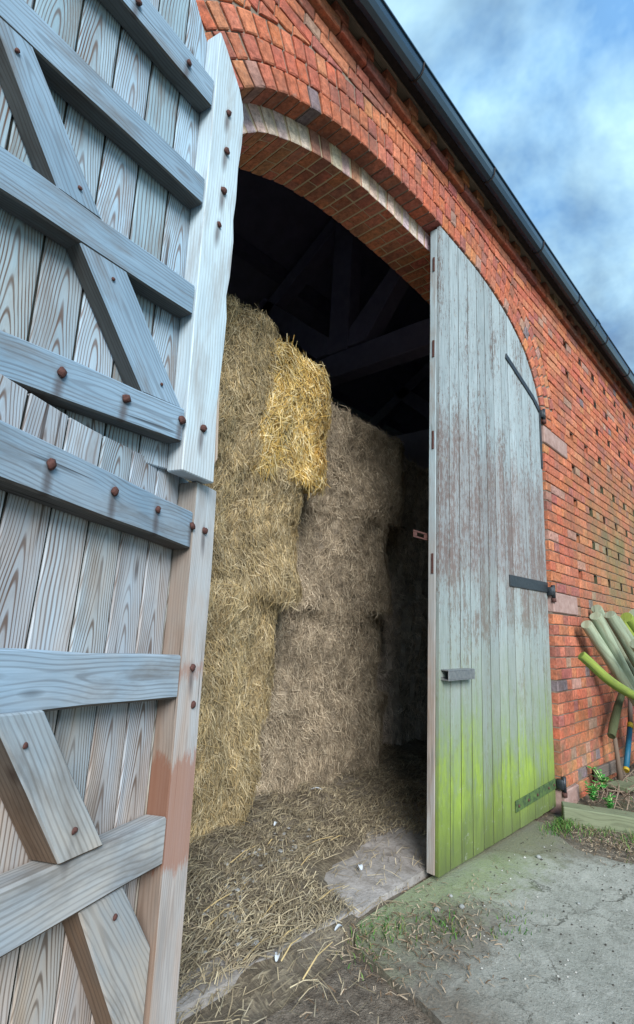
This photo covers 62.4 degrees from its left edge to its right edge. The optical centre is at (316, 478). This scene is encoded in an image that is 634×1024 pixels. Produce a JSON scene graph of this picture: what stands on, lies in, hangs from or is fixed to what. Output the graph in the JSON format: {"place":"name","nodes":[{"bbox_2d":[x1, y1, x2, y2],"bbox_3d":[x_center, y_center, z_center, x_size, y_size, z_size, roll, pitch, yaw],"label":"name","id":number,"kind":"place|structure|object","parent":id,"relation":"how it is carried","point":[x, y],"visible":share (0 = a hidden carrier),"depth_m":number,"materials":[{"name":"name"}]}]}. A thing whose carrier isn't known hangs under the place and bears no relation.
{"place":"outdoors","nodes":[
{"label":"outdoors","id":0,"kind":"place"},
{"bbox_2d":[176,780,428,1023],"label":"barn floor","id":1,"kind":"structure","parent":0,"point":[411,843],"depth_m":2.46,"materials":[{"name":"concrete"}]},
{"bbox_2d":[189,703,264,845],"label":"straw bale","id":2,"kind":"object","parent":1,"relation":"on","point":[227,771],"visible":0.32,"depth_m":2.65},
{"bbox_2d":[197,576,282,745],"bbox_3d":[-1.170,0.925,2.891,1.375,0.860,1.797,-10,-20,42],"label":"straw bale","id":3,"kind":"object","parent":2,"relation":"on","point":[238,665],"visible":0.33,"depth_m":2.78},
{"bbox_2d":[186,447,304,612],"bbox_3d":[-1.083,0.250,3.092,1.383,0.954,1.848,-10,-20,42],"label":"straw bale","id":4,"kind":"object","parent":3,"relation":"on","point":[254,538],"visible":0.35,"depth_m":3.02},
{"bbox_2d":[218,294,279,471],"bbox_3d":[-1.159,-0.592,3.203,1.406,1.115,1.510,-10,-20,42],"label":"straw bale","id":5,"kind":"object","parent":4,"relation":"on","point":[245,383],"visible":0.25,"depth_m":3.06},
{"bbox_2d":[247,335,331,503],"bbox_3d":[-0.369,-0.349,3.595,0.881,1.064,0.800,-10,-20,42],"label":"straw bale","id":6,"kind":"object","parent":4,"relation":"on","point":[296,418],"visible":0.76,"depth_m":3.32},
{"bbox_2d":[175,742,434,1023],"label":"loose straw","id":7,"kind":"object","parent":1,"relation":"on","point":[259,827],"visible":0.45,"depth_m":2.29,"materials":[{"name":"beige plant"}]},
{"bbox_2d":[196,811,310,960],"bbox_3d":[-0.271,1.752,2.370,0.328,0.098,1.184,0,-15,12],"label":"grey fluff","id":8,"kind":"object","parent":7,"relation":"on","point":[238,889],"visible":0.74,"depth_m":2.19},
{"bbox_2d":[253,686,389,795],"bbox_3d":[-0.336,1.973,4.077,1.355,0.833,1.568,-10,-20,42],"label":"straw bale","id":9,"kind":"object","parent":1,"relation":"on","point":[320,744],"visible":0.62,"depth_m":3.62},
{"bbox_2d":[268,602,381,714],"bbox_3d":[-0.338,1.353,4.229,1.301,0.833,1.543,-10,-20,42],"label":"straw bale","id":10,"kind":"object","parent":9,"relation":"on","point":[334,651],"visible":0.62,"depth_m":3.77},
{"bbox_2d":[281,497,393,620],"bbox_3d":[-0.244,0.686,4.447,1.350,0.962,1.536,-10,-20,42],"label":"straw bale","id":11,"kind":"object","parent":10,"relation":"on","point":[341,556],"visible":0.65,"depth_m":4.04},
{"bbox_2d":[302,398,405,530],"bbox_3d":[-0.081,-0.029,4.722,1.381,0.986,1.535,-10,-20,42],"label":"straw bale","id":12,"kind":"object","parent":11,"relation":"on","point":[365,470],"visible":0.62,"depth_m":4.33},
{"bbox_2d":[374,665,427,745],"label":"straw bale","id":13,"kind":"object","parent":1,"relation":"on","point":[405,718],"visible":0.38,"depth_m":5.03},
{"bbox_2d":[376,596,427,678],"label":"straw bale","id":14,"kind":"object","parent":13,"relation":"on","point":[403,634],"visible":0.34,"depth_m":5.21},
{"bbox_2d":[384,525,427,602],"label":"straw bale","id":15,"kind":"object","parent":14,"relation":"on","point":[407,553],"visible":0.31,"depth_m":5.38},
{"bbox_2d":[389,453,428,536],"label":"straw bale","id":16,"kind":"object","parent":15,"relation":"on","point":[416,501],"visible":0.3,"depth_m":5.71},
{"bbox_2d":[258,763,633,1023],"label":"ground","id":17,"kind":"structure","parent":0,"point":[387,1011],"depth_m":1.73,"materials":[{"name":"soil"}]},
{"bbox_2d":[177,738,561,1023],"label":"trodden straw","id":18,"kind":"object","parent":17,"relation":"on","point":[259,1006],"visible":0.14,"depth_m":2.16,"materials":[{"name":"brown plant"}]},
{"bbox_2d":[275,952,279,961],"bbox_3d":[-0.139,1.673,1.836,0.018,0.016,0.040,1,-15,9],"label":"feather","id":19,"kind":"object","parent":18,"relation":"on","point":[276,957],"visible":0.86,"depth_m":1.83,"materials":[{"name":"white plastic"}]},
{"bbox_2d":[196,0,633,813],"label":"brick barn","id":20,"kind":"structure","parent":17,"relation":"on","point":[366,166],"depth_m":4.21,"materials":[{"name":"brick"}]},
{"bbox_2d":[0,374,215,1023],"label":"barn door lower leaf","id":21,"kind":"object","parent":20,"relation":"attached to","point":[106,548],"visible":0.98,"depth_m":1.09,"materials":[{"name":"grey wood"}]},
{"bbox_2d":[0,0,242,483],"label":"barn door upper leaf","id":22,"kind":"object","parent":20,"relation":"attached to","point":[121,126],"visible":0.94,"depth_m":1.33,"materials":[{"name":"grey wood"}]},
{"bbox_2d":[413,226,566,877],"bbox_3d":[1.178,0.314,3.462,0.140,3.625,1.770,-10,-20,42],"label":"barn door","id":23,"kind":"structure","parent":20,"relation":"attached to","point":[492,780],"depth_m":3.25,"materials":[{"name":"grey wood"}]},
{"bbox_2d":[269,759,633,1023],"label":"plant litter","id":24,"kind":"object","parent":17,"relation":"on","point":[591,844],"visible":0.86,"depth_m":2.05,"materials":[{"name":"plant"}]},
{"bbox_2d":[355,821,633,1023],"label":"concrete apron","id":25,"kind":"object","parent":17,"relation":"on","point":[509,1001],"visible":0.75,"depth_m":2.06,"materials":[{"name":"grey concrete"}]},
{"bbox_2d":[417,839,632,1023],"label":"grit","id":26,"kind":"object","parent":25,"relation":"on","point":[548,929],"visible":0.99,"depth_m":2.14,"materials":[{"name":"gravel"}]},
{"bbox_2d":[584,780,605,800],"bbox_3d":[1.952,2.199,3.667,0.153,0.130,0.144,5,-15,-6],"label":"weed plant","id":27,"kind":"object","parent":17,"relation":"on","point":[592,794],"visible":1,"depth_m":3.67,"materials":[{"name":"green plant"}]},
{"bbox_2d":[561,801,633,834],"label":"timber edging","id":28,"kind":"object","parent":17,"relation":"on","point":[608,818],"visible":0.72,"depth_m":3.36,"materials":[{"name":"wood"}]},
{"bbox_2d":[587,766,613,790],"bbox_3d":[2.128,2.255,3.933,0.119,0.159,0.155,9,-16,-21],"label":"weed plant","id":29,"kind":"object","parent":17,"relation":"on","point":[601,780],"visible":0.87,"depth_m":3.94,"materials":[{"name":"green plant"}]},
{"bbox_2d":[581,620,633,705],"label":"fence post","id":30,"kind":"object","parent":17,"relation":"on","point":[602,648],"visible":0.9,"depth_m":4.16,"materials":[{"name":"grey wood"}]},
{"bbox_2d":[593,756,623,780],"bbox_3d":[2.445,2.399,4.348,0.030,0.129,0.904,-10,-20,41],"label":"wooden board","id":31,"kind":"object","parent":17,"relation":"on","point":[609,768],"visible":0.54,"depth_m":4.25,"materials":[{"name":"grey wood"}]},
{"bbox_2d":[603,793,615,808],"bbox_3d":[1.981,2.184,3.543,0.080,0.097,0.102,-10,-20,42],"label":"weed plant","id":32,"kind":"object","parent":17,"relation":"on","point":[610,805],"visible":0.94,"depth_m":3.53,"materials":[{"name":"green plant"}]},
{"bbox_2d":[588,763,633,811],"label":"dead stems","id":33,"kind":"object","parent":17,"relation":"on","point":[625,795],"visible":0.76,"depth_m":3.76,"materials":[{"name":"brown plant"}]},
{"bbox_2d":[589,612,633,687],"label":"fence post","id":34,"kind":"object","parent":17,"relation":"on","point":[597,619],"visible":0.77,"depth_m":4.17,"materials":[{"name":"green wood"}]},
{"bbox_2d":[578,652,633,699],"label":"crooked branch","id":35,"kind":"object","parent":34,"relation":"on","point":[595,668],"visible":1,"depth_m":3.61,"materials":[{"name":"green wood"}]},
{"bbox_2d":[591,605,633,675],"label":"fence post","id":36,"kind":"object","parent":17,"relation":"on","point":[596,608],"visible":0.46,"depth_m":4.53,"materials":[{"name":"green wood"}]},
{"bbox_2d":[613,737,623,780],"bbox_3d":[2.410,2.256,4.178,0.052,0.348,0.088,1,-15,11],"label":"wooden stake","id":37,"kind":"object","parent":17,"relation":"on","point":[619,771],"visible":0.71,"depth_m":4.19,"materials":[{"name":"brown wood"}]},
{"bbox_2d":[607,693,624,738],"bbox_3d":[2.561,1.942,4.441,0.541,0.439,0.066,17,-20,-42],"label":"curved offcut","id":38,"kind":"object","parent":37,"relation":"on","point":[614,719],"visible":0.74,"depth_m":4.33,"materials":[{"name":"green wood"}]},
{"bbox_2d":[604,611,633,667],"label":"fence post","id":39,"kind":"object","parent":17,"relation":"on","point":[617,628],"visible":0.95,"depth_m":4.26,"materials":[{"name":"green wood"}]},
{"bbox_2d":[606,776,633,792],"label":"wooden board","id":40,"kind":"object","parent":17,"relation":"on","point":[623,785],"visible":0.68,"depth_m":4.01,"materials":[{"name":"grey wood"}]},
{"bbox_2d":[617,615,633,639],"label":"fence post","id":41,"kind":"object","parent":17,"relation":"on","point":[631,636],"visible":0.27,"depth_m":4.68,"materials":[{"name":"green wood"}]},
{"bbox_2d":[621,612,633,631],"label":"fence post","id":42,"kind":"object","parent":17,"relation":"on","point":[627,617],"visible":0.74,"depth_m":4.91,"materials":[{"name":"green wood"}]},
{"bbox_2d":[623,699,632,772],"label":"tool handle","id":43,"kind":"object","parent":17,"relation":"on","point":[626,763],"visible":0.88,"depth_m":4.53,"materials":[{"name":"blue paint"}]},
{"bbox_2d":[623,620,633,635],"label":"fence post","id":44,"kind":"object","parent":17,"relation":"on","point":[628,627],"visible":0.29,"depth_m":4.88,"materials":[{"name":"green wood"}]},
{"bbox_2d":[629,639,633,651],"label":"fence post","id":45,"kind":"object","parent":17,"relation":"on","point":[631,644],"visible":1,"depth_m":4.02,"materials":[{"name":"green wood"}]},
{"bbox_2d":[336,782,633,979],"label":"grass","id":46,"kind":"structure","parent":0,"point":[566,824],"depth_m":2.16,"materials":[{"name":"green plant"}]},
{"bbox_2d":[385,0,633,372],"label":"sky","id":47,"kind":"structure","parent":0,"point":[545,88],"materials":[{"name":"blue"}]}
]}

